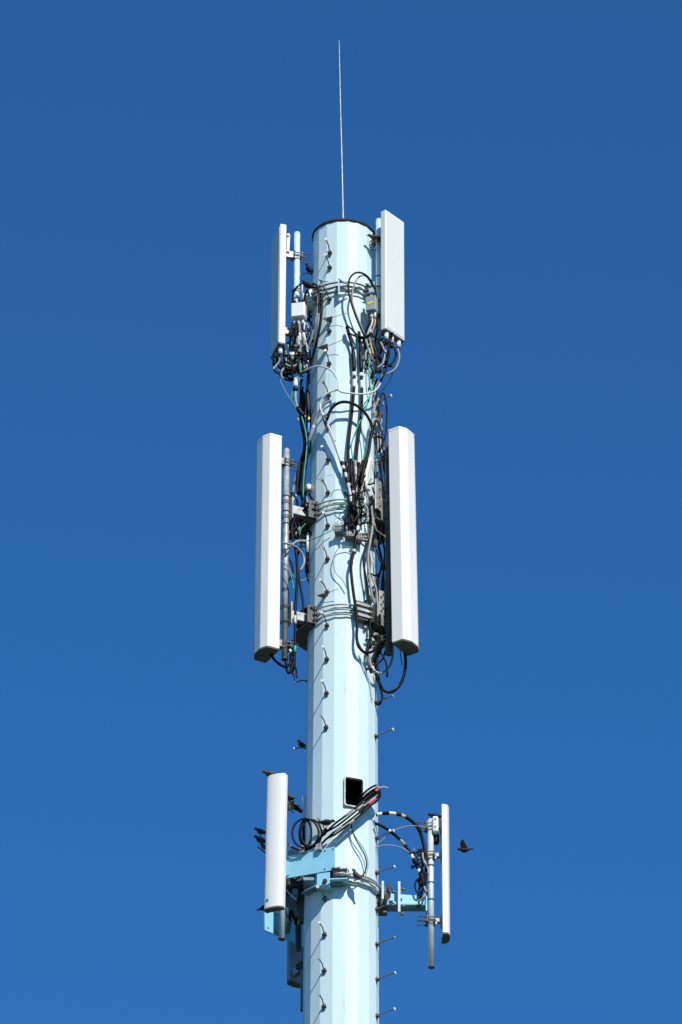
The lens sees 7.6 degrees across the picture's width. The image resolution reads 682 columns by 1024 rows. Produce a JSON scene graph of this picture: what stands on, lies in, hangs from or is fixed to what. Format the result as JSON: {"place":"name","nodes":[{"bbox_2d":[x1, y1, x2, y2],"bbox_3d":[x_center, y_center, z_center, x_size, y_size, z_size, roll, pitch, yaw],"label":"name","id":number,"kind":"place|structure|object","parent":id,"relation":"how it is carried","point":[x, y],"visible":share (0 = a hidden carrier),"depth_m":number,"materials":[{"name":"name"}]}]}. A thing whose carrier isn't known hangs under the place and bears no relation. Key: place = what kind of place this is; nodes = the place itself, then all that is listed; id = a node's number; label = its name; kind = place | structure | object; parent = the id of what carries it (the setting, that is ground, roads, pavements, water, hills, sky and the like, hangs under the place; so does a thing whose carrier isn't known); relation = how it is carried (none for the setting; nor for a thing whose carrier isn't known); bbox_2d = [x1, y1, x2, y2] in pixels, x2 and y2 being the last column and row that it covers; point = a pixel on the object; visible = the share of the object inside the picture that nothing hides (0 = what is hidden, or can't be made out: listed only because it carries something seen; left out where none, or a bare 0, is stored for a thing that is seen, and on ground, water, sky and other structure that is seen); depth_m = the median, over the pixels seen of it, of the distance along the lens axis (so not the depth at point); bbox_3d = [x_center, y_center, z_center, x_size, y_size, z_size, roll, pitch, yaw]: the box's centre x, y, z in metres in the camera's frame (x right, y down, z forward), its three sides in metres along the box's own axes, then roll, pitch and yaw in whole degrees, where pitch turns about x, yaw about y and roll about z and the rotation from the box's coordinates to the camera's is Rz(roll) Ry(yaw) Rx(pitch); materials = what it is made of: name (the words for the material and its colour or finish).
{"place":"outdoors","nodes":[
{"label":"outdoors","id":0,"kind":"place"},
{"bbox_2d":[253,835,265,845],"bbox_3d":[-0.758,3.080,47.957,0.198,0.091,0.070,15,-28,18],"label":"bird","id":1,"kind":"object","parent":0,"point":[259,839],"visible":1,"depth_m":47.94},
{"bbox_2d":[0,0,681,1023],"label":"sky","id":2,"kind":"structure","parent":0,"point":[154,154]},
{"bbox_2d":[349,508,380,653],"bbox_3d":[0.243,0.683,49.189,0.368,1.614,0.070,20,-37,-28],"label":"cable","id":3,"kind":"object","parent":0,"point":[353,553],"visible":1,"depth_m":48.99,"materials":[{"name":"rubber"}]},
{"bbox_2d":[456,840,472,852],"bbox_3d":[1.159,3.148,48.149,0.160,0.117,0.090,-16,-36,25],"label":"bird","id":4,"kind":"object","parent":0,"point":[464,848],"visible":1,"depth_m":48.14},
{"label":"concrete pad","id":5,"kind":"structure","parent":0,"visible":0},
{"bbox_2d":[293,218,395,1023],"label":"monopole tower","id":6,"kind":"structure","parent":5,"relation":"on","point":[341,978],"depth_m":48.65,"materials":[{"name":"metal"}]},
{"bbox_2d":[293,376,306,417],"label":"cable","id":7,"kind":"object","parent":6,"relation":"attached to","point":[298,408],"visible":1,"depth_m":50.45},
{"bbox_2d":[296,381,304,495],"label":"cable","id":8,"kind":"object","parent":6,"relation":"attached to","point":[303,436],"visible":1,"depth_m":50.41,"materials":[{"name":"rubber"}]},
{"bbox_2d":[299,392,304,489],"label":"cable","id":9,"kind":"object","parent":6,"relation":"attached to","point":[300,478],"visible":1,"depth_m":50.44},
{"bbox_2d":[298,386,305,494],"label":"cable","id":10,"kind":"object","parent":6,"relation":"attached to","point":[302,423],"visible":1,"depth_m":50.62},
{"bbox_2d":[303,414,310,494],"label":"cable","id":11,"kind":"object","parent":6,"relation":"attached to","point":[309,451],"visible":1,"depth_m":50.26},
{"bbox_2d":[264,842,350,951],"bbox_3d":[-0.402,3.638,47.922,0.694,0.653,1.528,7,-33,-11],"label":"plate frame","id":12,"kind":"object","parent":6,"relation":"attached to","point":[303,867],"visible":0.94,"depth_m":47.64,"materials":[{"name":"metal"}]},
{"bbox_2d":[278,800,293,940],"bbox_3d":[-0.547,3.285,47.683,0.120,1.559,0.268,-13,-34,20],"label":"mounting pipe","id":13,"kind":"object","parent":12,"relation":"attached to","point":[281,927],"visible":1,"depth_m":47.35,"materials":[{"name":"metal"}]},
{"bbox_2d":[264,773,287,912],"bbox_3d":[-0.611,3.072,47.635,0.204,1.413,0.086,-13,-34,20],"label":"panel antenna","id":14,"kind":"object","parent":13,"relation":"attached to","point":[275,848],"visible":1,"depth_m":47.59,"materials":[{"name":"plastic"}]},
{"bbox_2d":[289,947,303,1011],"bbox_3d":[-0.373,4.013,48.583,0.124,1.626,0.304,17,-36,-25],"label":"mounting pipe","id":15,"kind":"object","parent":12,"relation":"attached to","point":[296,972],"visible":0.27,"depth_m":48.37,"materials":[{"name":"metal"}]},
{"bbox_2d":[287,848,300,987],"bbox_3d":[-0.421,3.878,48.892,0.203,1.437,0.086,17,-36,-25],"label":"panel antenna","id":16,"kind":"object","parent":15,"relation":"attached to","point":[293,958],"visible":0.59,"depth_m":48.60,"materials":[{"name":"grey plastic"}]},
{"bbox_2d":[298,820,311,846],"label":"cable","id":17,"kind":"object","parent":12,"relation":"attached to","point":[310,826],"visible":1,"depth_m":47.75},
{"bbox_2d":[291,818,319,848],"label":"cable","id":18,"kind":"object","parent":12,"relation":"attached to","point":[301,819],"visible":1,"depth_m":47.73,"materials":[{"name":"rubber"}]},
{"bbox_2d":[286,828,326,850],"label":"cable","id":19,"kind":"object","parent":12,"relation":"attached to","point":[291,846],"visible":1,"depth_m":47.68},
{"bbox_2d":[300,819,322,846],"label":"cable","id":20,"kind":"object","parent":12,"relation":"attached to","point":[301,828],"visible":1,"depth_m":47.75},
{"bbox_2d":[292,399,331,493],"bbox_3d":[-0.289,-0.647,50.146,0.084,0.883,0.516,26,-40,-35],"label":"cable","id":21,"kind":"object","parent":6,"relation":"attached to","point":[310,436],"visible":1,"depth_m":50.19,"materials":[{"name":"rubber"}]},
{"bbox_2d":[319,389,337,441],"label":"cable","id":22,"kind":"object","parent":6,"relation":"attached to","point":[322,412],"visible":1,"depth_m":50.24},
{"bbox_2d":[281,496,389,544],"bbox_3d":[-0.037,0.127,49.954,1.097,0.240,0.780,0,-32,0],"label":"collar mount","id":23,"kind":"object","parent":6,"relation":"attached to","point":[309,514],"visible":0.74,"depth_m":49.72,"materials":[{"name":"metal"}]},
{"bbox_2d":[279,448,300,660],"bbox_3d":[-0.536,0.398,49.453,0.259,2.387,0.120,16,-35,-23],"label":"mounting pipe","id":24,"kind":"object","parent":23,"relation":"attached to","point":[286,465],"visible":1,"depth_m":49.43,"materials":[{"name":"metal"}]},
{"bbox_2d":[254,433,281,662],"bbox_3d":[-0.721,0.331,49.379,0.173,2.419,0.290,16,-35,-23],"label":"panel antenna","id":25,"kind":"object","parent":24,"relation":"attached to","point":[267,559],"visible":1,"depth_m":49.26,"materials":[{"name":"plastic"}]},
{"bbox_2d":[270,654,292,667],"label":"cable","id":26,"kind":"object","parent":25,"relation":"attached to","point":[280,664],"visible":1,"depth_m":48.73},
{"bbox_2d":[285,516,298,673],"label":"cable","id":27,"kind":"object","parent":24,"relation":"attached to","point":[295,603],"visible":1,"depth_m":49.13,"materials":[{"name":"rubber"}]},
{"bbox_2d":[282,542,304,570],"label":"cable","id":28,"kind":"object","parent":24,"relation":"attached to","point":[299,550],"visible":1,"depth_m":49.44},
{"bbox_2d":[304,489,307,538],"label":"cable","id":29,"kind":"object","parent":23,"relation":"attached to","point":[306,531],"visible":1,"depth_m":49.76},
{"bbox_2d":[345,327,356,481],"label":"cable","id":30,"kind":"object","parent":23,"relation":"attached to","point":[353,357],"visible":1,"depth_m":50.29,"materials":[{"name":"rubber"}]},
{"bbox_2d":[350,458,354,518],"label":"cable","id":31,"kind":"object","parent":23,"relation":"attached to","point":[351,470],"visible":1,"depth_m":49.78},
{"bbox_2d":[355,331,363,506],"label":"cable","id":32,"kind":"object","parent":23,"relation":"attached to","point":[361,373],"visible":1,"depth_m":50.34,"materials":[{"name":"rubber"}]},
{"bbox_2d":[361,379,374,531],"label":"cable","id":33,"kind":"object","parent":23,"relation":"attached to","point":[364,443],"visible":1,"depth_m":50.07,"materials":[{"name":"rubber"}]},
{"bbox_2d":[359,418,379,501],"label":"cable","id":34,"kind":"object","parent":23,"relation":"attached to","point":[372,420],"visible":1,"depth_m":50.04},
{"bbox_2d":[375,478,383,511],"bbox_3d":[0.368,-0.144,49.792,0.060,0.340,0.152,-15,-35,22],"label":"steel plate","id":35,"kind":"object","parent":23,"relation":"attached to","point":[380,486],"visible":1,"depth_m":49.77,"materials":[{"name":"metal"}]},
{"bbox_2d":[377,529,382,578],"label":"cable","id":36,"kind":"object","parent":23,"relation":"hanging from","point":[379,550],"visible":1,"depth_m":49.69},
{"bbox_2d":[381,527,384,590],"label":"cable","id":37,"kind":"object","parent":23,"relation":"hanging from","point":[384,556],"visible":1,"depth_m":49.59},
{"bbox_2d":[280,601,391,650],"bbox_3d":[-0.041,1.135,49.324,1.097,0.240,0.788,0,-32,0],"label":"collar mount","id":38,"kind":"object","parent":6,"relation":"attached to","point":[305,620],"visible":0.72,"depth_m":49.09,"materials":[{"name":"metal"}]},
{"bbox_2d":[294,521,304,612],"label":"cable","id":39,"kind":"object","parent":38,"relation":"attached to","point":[299,581],"visible":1,"depth_m":49.34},
{"bbox_2d":[354,600,372,622],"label":"clamp block","id":40,"kind":"structure","parent":38,"relation":"attached to","point":[363,612],"depth_m":48.99,"materials":[{"name":"metal"}]},
{"bbox_2d":[362,533,374,648],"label":"cable","id":41,"kind":"object","parent":38,"relation":"attached to","point":[364,570],"visible":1,"depth_m":49.15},
{"bbox_2d":[366,621,372,673],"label":"cable","id":42,"kind":"object","parent":38,"relation":"hanging from","point":[367,658],"visible":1,"depth_m":48.75,"materials":[{"name":"metal"}]},
{"bbox_2d":[370,572,378,616],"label":"cable","id":43,"kind":"object","parent":38,"relation":"attached to","point":[376,590],"visible":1,"depth_m":49.13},
{"bbox_2d":[367,506,393,673],"bbox_3d":[0.372,0.793,49.284,0.064,1.853,0.396,-21,-38,30],"label":"cable","id":44,"kind":"object","parent":38,"relation":"attached to","point":[373,599],"visible":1,"depth_m":49.18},
{"bbox_2d":[379,590,384,615],"bbox_3d":[0.394,0.872,49.145,0.070,0.270,0.019,22,-38,-31],"label":"steel plate","id":45,"kind":"object","parent":38,"relation":"attached to","point":[381,597],"visible":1,"depth_m":49.15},
{"bbox_2d":[374,441,391,655],"bbox_3d":[0.458,0.339,49.529,0.264,2.414,0.120,-19,-37,28],"label":"mounting pipe","id":46,"kind":"object","parent":38,"relation":"attached to","point":[387,639],"visible":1,"depth_m":49.38,"materials":[{"name":"metal"}]},
{"bbox_2d":[388,426,418,655],"bbox_3d":[0.619,0.263,49.440,0.198,2.427,0.305,-19,-37,28],"label":"panel antenna","id":47,"kind":"object","parent":46,"relation":"attached to","point":[404,586],"visible":1,"depth_m":49.32,"materials":[{"name":"plastic"}]},
{"bbox_2d":[375,632,406,693],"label":"cable","id":48,"kind":"object","parent":38,"relation":"hanging from","point":[400,682],"visible":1,"depth_m":48.80,"materials":[{"name":"rubber"}]},
{"bbox_2d":[292,281,380,318],"bbox_3d":[-0.027,-2.048,51.313,0.938,0.240,0.760,0,-32,0],"label":"collar mount","id":49,"kind":"object","parent":6,"relation":"attached to","point":[369,289],"visible":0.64,"depth_m":51.06,"materials":[{"name":"metal"}]},
{"bbox_2d":[285,231,310,367],"bbox_3d":[-0.452,-2.104,51.146,0.276,1.681,0.120,9,-33,-14],"label":"mounting pipe","id":50,"kind":"object","parent":49,"relation":"attached to","point":[295,256],"visible":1,"depth_m":51.36,"materials":[{"name":"metal"}]},
{"bbox_2d":[271,224,289,369],"bbox_3d":[-0.597,-2.135,51.169,0.133,1.594,0.300,9,-33,-14],"label":"panel antenna","id":51,"kind":"object","parent":50,"relation":"attached to","point":[278,297],"visible":1,"depth_m":51.12,"materials":[{"name":"plastic"}]},
{"bbox_2d":[276,353,308,373],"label":"cable","id":52,"kind":"object","parent":51,"relation":"attached to","point":[285,367],"visible":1,"depth_m":50.61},
{"bbox_2d":[291,300,306,325],"bbox_3d":[-0.420,-1.983,50.928,0.140,0.290,0.096,-6,-33,10],"label":"amplifier box","id":53,"kind":"object","parent":50,"relation":"attached to","point":[298,312],"visible":1,"depth_m":50.88,"materials":[{"name":"metal"}]},
{"bbox_2d":[289,322,293,372],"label":"cable","id":54,"kind":"object","parent":53,"relation":"hanging from","point":[291,332],"visible":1,"depth_m":50.78,"materials":[{"name":"rubber"}]},
{"bbox_2d":[292,322,296,372],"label":"cable","id":55,"kind":"object","parent":53,"relation":"hanging from","point":[295,337],"visible":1,"depth_m":50.77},
{"bbox_2d":[294,322,299,370],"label":"cable","id":56,"kind":"object","parent":53,"relation":"hanging from","point":[298,344],"visible":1,"depth_m":50.76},
{"bbox_2d":[298,324,300,367],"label":"cable","id":57,"kind":"object","parent":53,"relation":"hanging from","point":[299,325],"visible":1,"depth_m":50.77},
{"bbox_2d":[301,324,305,369],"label":"cable","id":58,"kind":"object","parent":53,"relation":"hanging from","point":[304,343],"visible":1,"depth_m":50.75,"materials":[{"name":"rubber"}]},
{"bbox_2d":[302,322,309,368],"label":"cable","id":59,"kind":"object","parent":53,"relation":"hanging from","point":[307,352],"visible":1,"depth_m":50.75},
{"bbox_2d":[303,283,319,312],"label":"cable","id":60,"kind":"object","parent":53,"relation":"attached to","point":[306,291],"visible":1,"depth_m":50.89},
{"bbox_2d":[301,280,315,289],"bbox_3d":[-0.335,-2.251,51.056,0.229,0.106,0.081,18,-22,31],"label":"bird","id":61,"kind":"object","parent":60,"relation":"attached to","point":[306,284],"visible":1,"depth_m":51.03},
{"bbox_2d":[296,337,307,497],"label":"cable","id":62,"kind":"object","parent":50,"relation":"attached to","point":[305,431],"visible":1,"depth_m":50.20,"materials":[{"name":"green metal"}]},
{"bbox_2d":[312,284,321,300],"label":"clamp block","id":63,"kind":"structure","parent":49,"relation":"attached to","point":[315,294],"depth_m":51.03,"materials":[{"name":"metal"}]},
{"bbox_2d":[318,278,329,295],"bbox_3d":[-0.174,-2.250,51.030,0.108,0.197,0.070,-23,-39,33],"label":"angle clip","id":64,"kind":"object","parent":49,"relation":"attached to","point":[320,281],"visible":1,"depth_m":51.07,"materials":[{"name":"blue paint"}]},
{"bbox_2d":[302,296,317,361],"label":"cable","id":65,"kind":"object","parent":64,"relation":"hanging from","point":[313,328],"visible":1,"depth_m":50.81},
{"bbox_2d":[298,284,322,495],"bbox_3d":[-0.307,-1.224,50.543,0.066,2.324,0.364,20,-37,-29],"label":"cable","id":66,"kind":"object","parent":64,"relation":"hanging from","point":[307,401],"visible":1,"depth_m":50.60,"materials":[{"name":"black rubber"}]},
{"bbox_2d":[338,278,347,297],"bbox_3d":[0.029,-2.229,50.957,0.114,0.197,0.070,0,-32,0],"label":"angle clip","id":67,"kind":"object","parent":49,"relation":"attached to","point":[340,295],"visible":1,"depth_m":50.94,"materials":[{"name":"blue paint"}]},
{"bbox_2d":[347,271,376,334],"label":"cable","id":68,"kind":"object","parent":49,"relation":"attached to","point":[351,303],"visible":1,"depth_m":50.85,"materials":[{"name":"rubber"}]},
{"bbox_2d":[351,274,378,335],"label":"cable","id":69,"kind":"object","parent":49,"relation":"attached to","point":[358,277],"visible":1,"depth_m":50.89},
{"bbox_2d":[369,218,381,373],"bbox_3d":[0.375,-2.168,51.133,0.252,1.848,0.120,-24,-39,33],"label":"mounting pipe","id":70,"kind":"object","parent":49,"relation":"attached to","point":[377,244],"visible":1,"depth_m":51.23,"materials":[{"name":"metal"}]},
{"bbox_2d":[381,210,403,352],"bbox_3d":[0.516,-2.289,51.120,0.072,1.596,0.300,-24,-39,33],"label":"panel antenna","id":71,"kind":"object","parent":70,"relation":"attached to","point":[392,272],"visible":1,"depth_m":51.09,"materials":[{"name":"plastic"}]},
{"bbox_2d":[386,348,399,374],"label":"cable","id":72,"kind":"object","parent":71,"relation":"attached to","point":[396,366],"visible":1,"depth_m":50.52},
{"bbox_2d":[321,414,351,500],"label":"cable","id":73,"kind":"object","parent":6,"relation":"attached to","point":[344,470],"visible":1,"depth_m":49.83,"materials":[{"name":"plastic"}]},
{"bbox_2d":[334,525,343,535],"bbox_3d":[-0.019,0.180,49.443,0.085,0.066,0.103,-3,-32,5],"label":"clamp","id":74,"kind":"object","parent":6,"relation":"attached to","point":[338,530],"visible":1,"depth_m":49.41,"materials":[{"name":"metal"}]},
{"bbox_2d":[296,350,385,394],"bbox_3d":[-0.021,-1.326,50.479,0.936,0.594,0.334,-6,-32,9],"label":"cable","id":75,"kind":"object","parent":6,"relation":"attached to","point":[332,371],"visible":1,"depth_m":50.33,"materials":[{"name":"plastic"}]},
{"bbox_2d":[339,41,343,217],"bbox_3d":[0.020,-3.841,52.347,0.080,2.436,0.060,-16,-36,25],"label":"lightning rod","id":76,"kind":"object","parent":6,"relation":"on","point":[341,139],"visible":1,"depth_m":52.28,"materials":[{"name":"metal"}]},
{"bbox_2d":[311,787,380,847],"bbox_3d":[0.054,2.830,47.777,0.650,0.646,0.196,5,-32,-7],"label":"cable","id":77,"kind":"object","parent":6,"relation":"attached to","point":[357,809],"visible":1,"depth_m":47.75,"materials":[{"name":"rubber"}]},
{"bbox_2d":[316,784,379,841],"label":"cable","id":78,"kind":"object","parent":6,"relation":"attached to","point":[351,810],"visible":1,"depth_m":47.75,"materials":[{"name":"black rubber"}]},
{"bbox_2d":[316,819,335,826],"bbox_3d":[-0.132,2.895,47.603,0.198,0.088,0.070,4,-32,-15],"label":"bird","id":79,"kind":"object","parent":78,"relation":"attached to","point":[326,822],"visible":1,"depth_m":47.58},
{"bbox_2d":[325,400,373,485],"bbox_3d":[0.088,-0.663,49.928,0.481,0.965,0.090,5,-32,-8],"label":"cable","id":80,"kind":"object","parent":6,"relation":"attached to","point":[333,406],"visible":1,"depth_m":50.08,"materials":[{"name":"rubber"}]},
{"bbox_2d":[345,529,354,540],"bbox_3d":[0.087,0.225,49.421,0.085,0.066,0.103,6,-32,-9],"label":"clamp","id":81,"kind":"object","parent":6,"relation":"attached to","point":[350,535],"visible":1,"depth_m":49.39,"materials":[{"name":"metal"}]},
{"bbox_2d":[347,466,350,529],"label":"cable","id":82,"kind":"object","parent":81,"relation":"attached to","point":[348,471],"visible":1,"depth_m":49.71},
{"bbox_2d":[321,791,380,843],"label":"cable","id":83,"kind":"object","parent":6,"relation":"attached to","point":[353,817],"visible":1,"depth_m":47.69,"materials":[{"name":"rubber"}]},
{"bbox_2d":[321,792,380,844],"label":"cable","id":84,"kind":"object","parent":6,"relation":"attached to","point":[359,815],"visible":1,"depth_m":47.73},
{"bbox_2d":[350,462,360,528],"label":"cable","id":85,"kind":"object","parent":6,"relation":"attached to","point":[356,484],"visible":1,"depth_m":49.66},
{"bbox_2d":[354,460,359,526],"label":"cable","id":86,"kind":"object","parent":6,"relation":"attached to","point":[355,468],"visible":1,"depth_m":49.77,"materials":[{"name":"plastic"}]},
{"bbox_2d":[350,475,364,521],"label":"cable","id":87,"kind":"object","parent":6,"relation":"attached to","point":[357,495],"visible":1,"depth_m":49.57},
{"bbox_2d":[352,533,363,544],"bbox_3d":[0.165,0.255,49.430,0.085,0.066,0.103,13,-34,-19],"label":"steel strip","id":88,"kind":"object","parent":6,"relation":"attached to","point":[360,538],"visible":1,"depth_m":49.40,"materials":[{"name":"metal"}]},
{"bbox_2d":[346,325,375,337],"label":"cable","id":89,"kind":"object","parent":6,"relation":"attached to","point":[354,332],"visible":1,"depth_m":50.65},
{"bbox_2d":[351,347,371,462],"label":"cable","id":90,"kind":"object","parent":6,"relation":"attached to","point":[365,406],"visible":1,"depth_m":50.31,"materials":[{"name":"green rubber"}]},
{"bbox_2d":[358,654,372,699],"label":"cable","id":91,"kind":"object","parent":6,"relation":"attached to","point":[366,676],"visible":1,"depth_m":48.71,"materials":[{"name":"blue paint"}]},
{"bbox_2d":[365,457,372,496],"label":"cable","id":92,"kind":"object","parent":6,"relation":"attached to","point":[367,488],"visible":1,"depth_m":49.87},
{"bbox_2d":[366,293,377,318],"bbox_3d":[0.305,-2.047,50.850,0.105,0.295,0.090,-10,-33,15],"label":"amplifier box","id":93,"kind":"object","parent":6,"relation":"attached to","point":[372,306],"visible":1,"depth_m":50.81,"materials":[{"name":"grey plastic"}]},
{"bbox_2d":[363,313,370,354],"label":"cable","id":94,"kind":"object","parent":93,"relation":"hanging from","point":[367,327],"visible":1,"depth_m":50.72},
{"bbox_2d":[369,318,375,354],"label":"cable","id":95,"kind":"object","parent":93,"relation":"hanging from","point":[371,336],"visible":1,"depth_m":50.70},
{"bbox_2d":[374,313,379,354],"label":"cable","id":96,"kind":"object","parent":93,"relation":"hanging from","point":[375,343],"visible":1,"depth_m":50.70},
{"bbox_2d":[359,522,384,576],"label":"cable","id":97,"kind":"object","parent":6,"relation":"attached to","point":[381,569],"visible":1,"depth_m":49.53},
{"bbox_2d":[372,375,376,453],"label":"cable","id":98,"kind":"object","parent":6,"relation":"attached to","point":[375,424],"visible":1,"depth_m":50.43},
{"bbox_2d":[374,658,382,705],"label":"cable","id":99,"kind":"object","parent":6,"relation":"hanging from","point":[381,691],"visible":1,"depth_m":48.81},
{"bbox_2d":[376,417,381,454],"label":"cable","id":100,"kind":"object","parent":6,"relation":"attached to","point":[378,446],"visible":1,"depth_m":50.28,"materials":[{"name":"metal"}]},
{"bbox_2d":[377,392,387,450],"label":"cable","id":101,"kind":"object","parent":6,"relation":"attached to","point":[383,393],"visible":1,"depth_m":50.46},
{"bbox_2d":[340,872,426,915],"bbox_3d":[0.345,3.588,47.679,0.924,0.435,0.386,14,-35,-21],"label":"side arm mount","id":102,"kind":"object","parent":6,"relation":"attached to","point":[406,902],"visible":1,"depth_m":47.67,"materials":[{"name":"metal"}]},
{"bbox_2d":[351,824,366,880],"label":"cable","id":103,"kind":"object","parent":102,"relation":"attached to","point":[362,851],"visible":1,"depth_m":47.60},
{"bbox_2d":[417,818,441,968],"bbox_3d":[0.827,3.551,47.735,0.238,1.556,0.125,0,-32,0],"label":"mounting pipe","id":104,"kind":"object","parent":102,"relation":"attached to","point":[430,920],"visible":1,"depth_m":47.70,"materials":[{"name":"metal"}]},
{"bbox_2d":[414,849,425,874],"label":"cable","id":105,"kind":"object","parent":104,"relation":"attached to","point":[415,853],"visible":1,"depth_m":47.84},
{"bbox_2d":[432,816,438,844],"bbox_3d":[0.886,2.992,48.100,0.075,0.245,0.156,0,-32,0],"label":"junction unit","id":106,"kind":"object","parent":104,"relation":"attached to","point":[435,825],"visible":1,"depth_m":48.06,"materials":[{"name":"metal"}]},
{"bbox_2d":[440,804,449,943],"bbox_3d":[0.977,3.381,47.857,0.075,1.364,0.213,2,-32,-3],"label":"panel antenna","id":107,"kind":"object","parent":104,"relation":"attached to","point":[445,887],"visible":1,"depth_m":47.75,"materials":[{"name":"plastic"}]},
{"bbox_2d":[375,822,425,887],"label":"cable","id":108,"kind":"object","parent":6,"relation":"attached to","point":[401,841],"visible":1,"depth_m":47.89,"materials":[{"name":"rubber"}]},
{"bbox_2d":[376,811,427,883],"bbox_3d":[0.572,3.135,47.850,0.503,0.718,0.071,7,-33,-11],"label":"cable","id":109,"kind":"object","parent":6,"relation":"attached to","point":[417,827],"visible":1,"depth_m":47.98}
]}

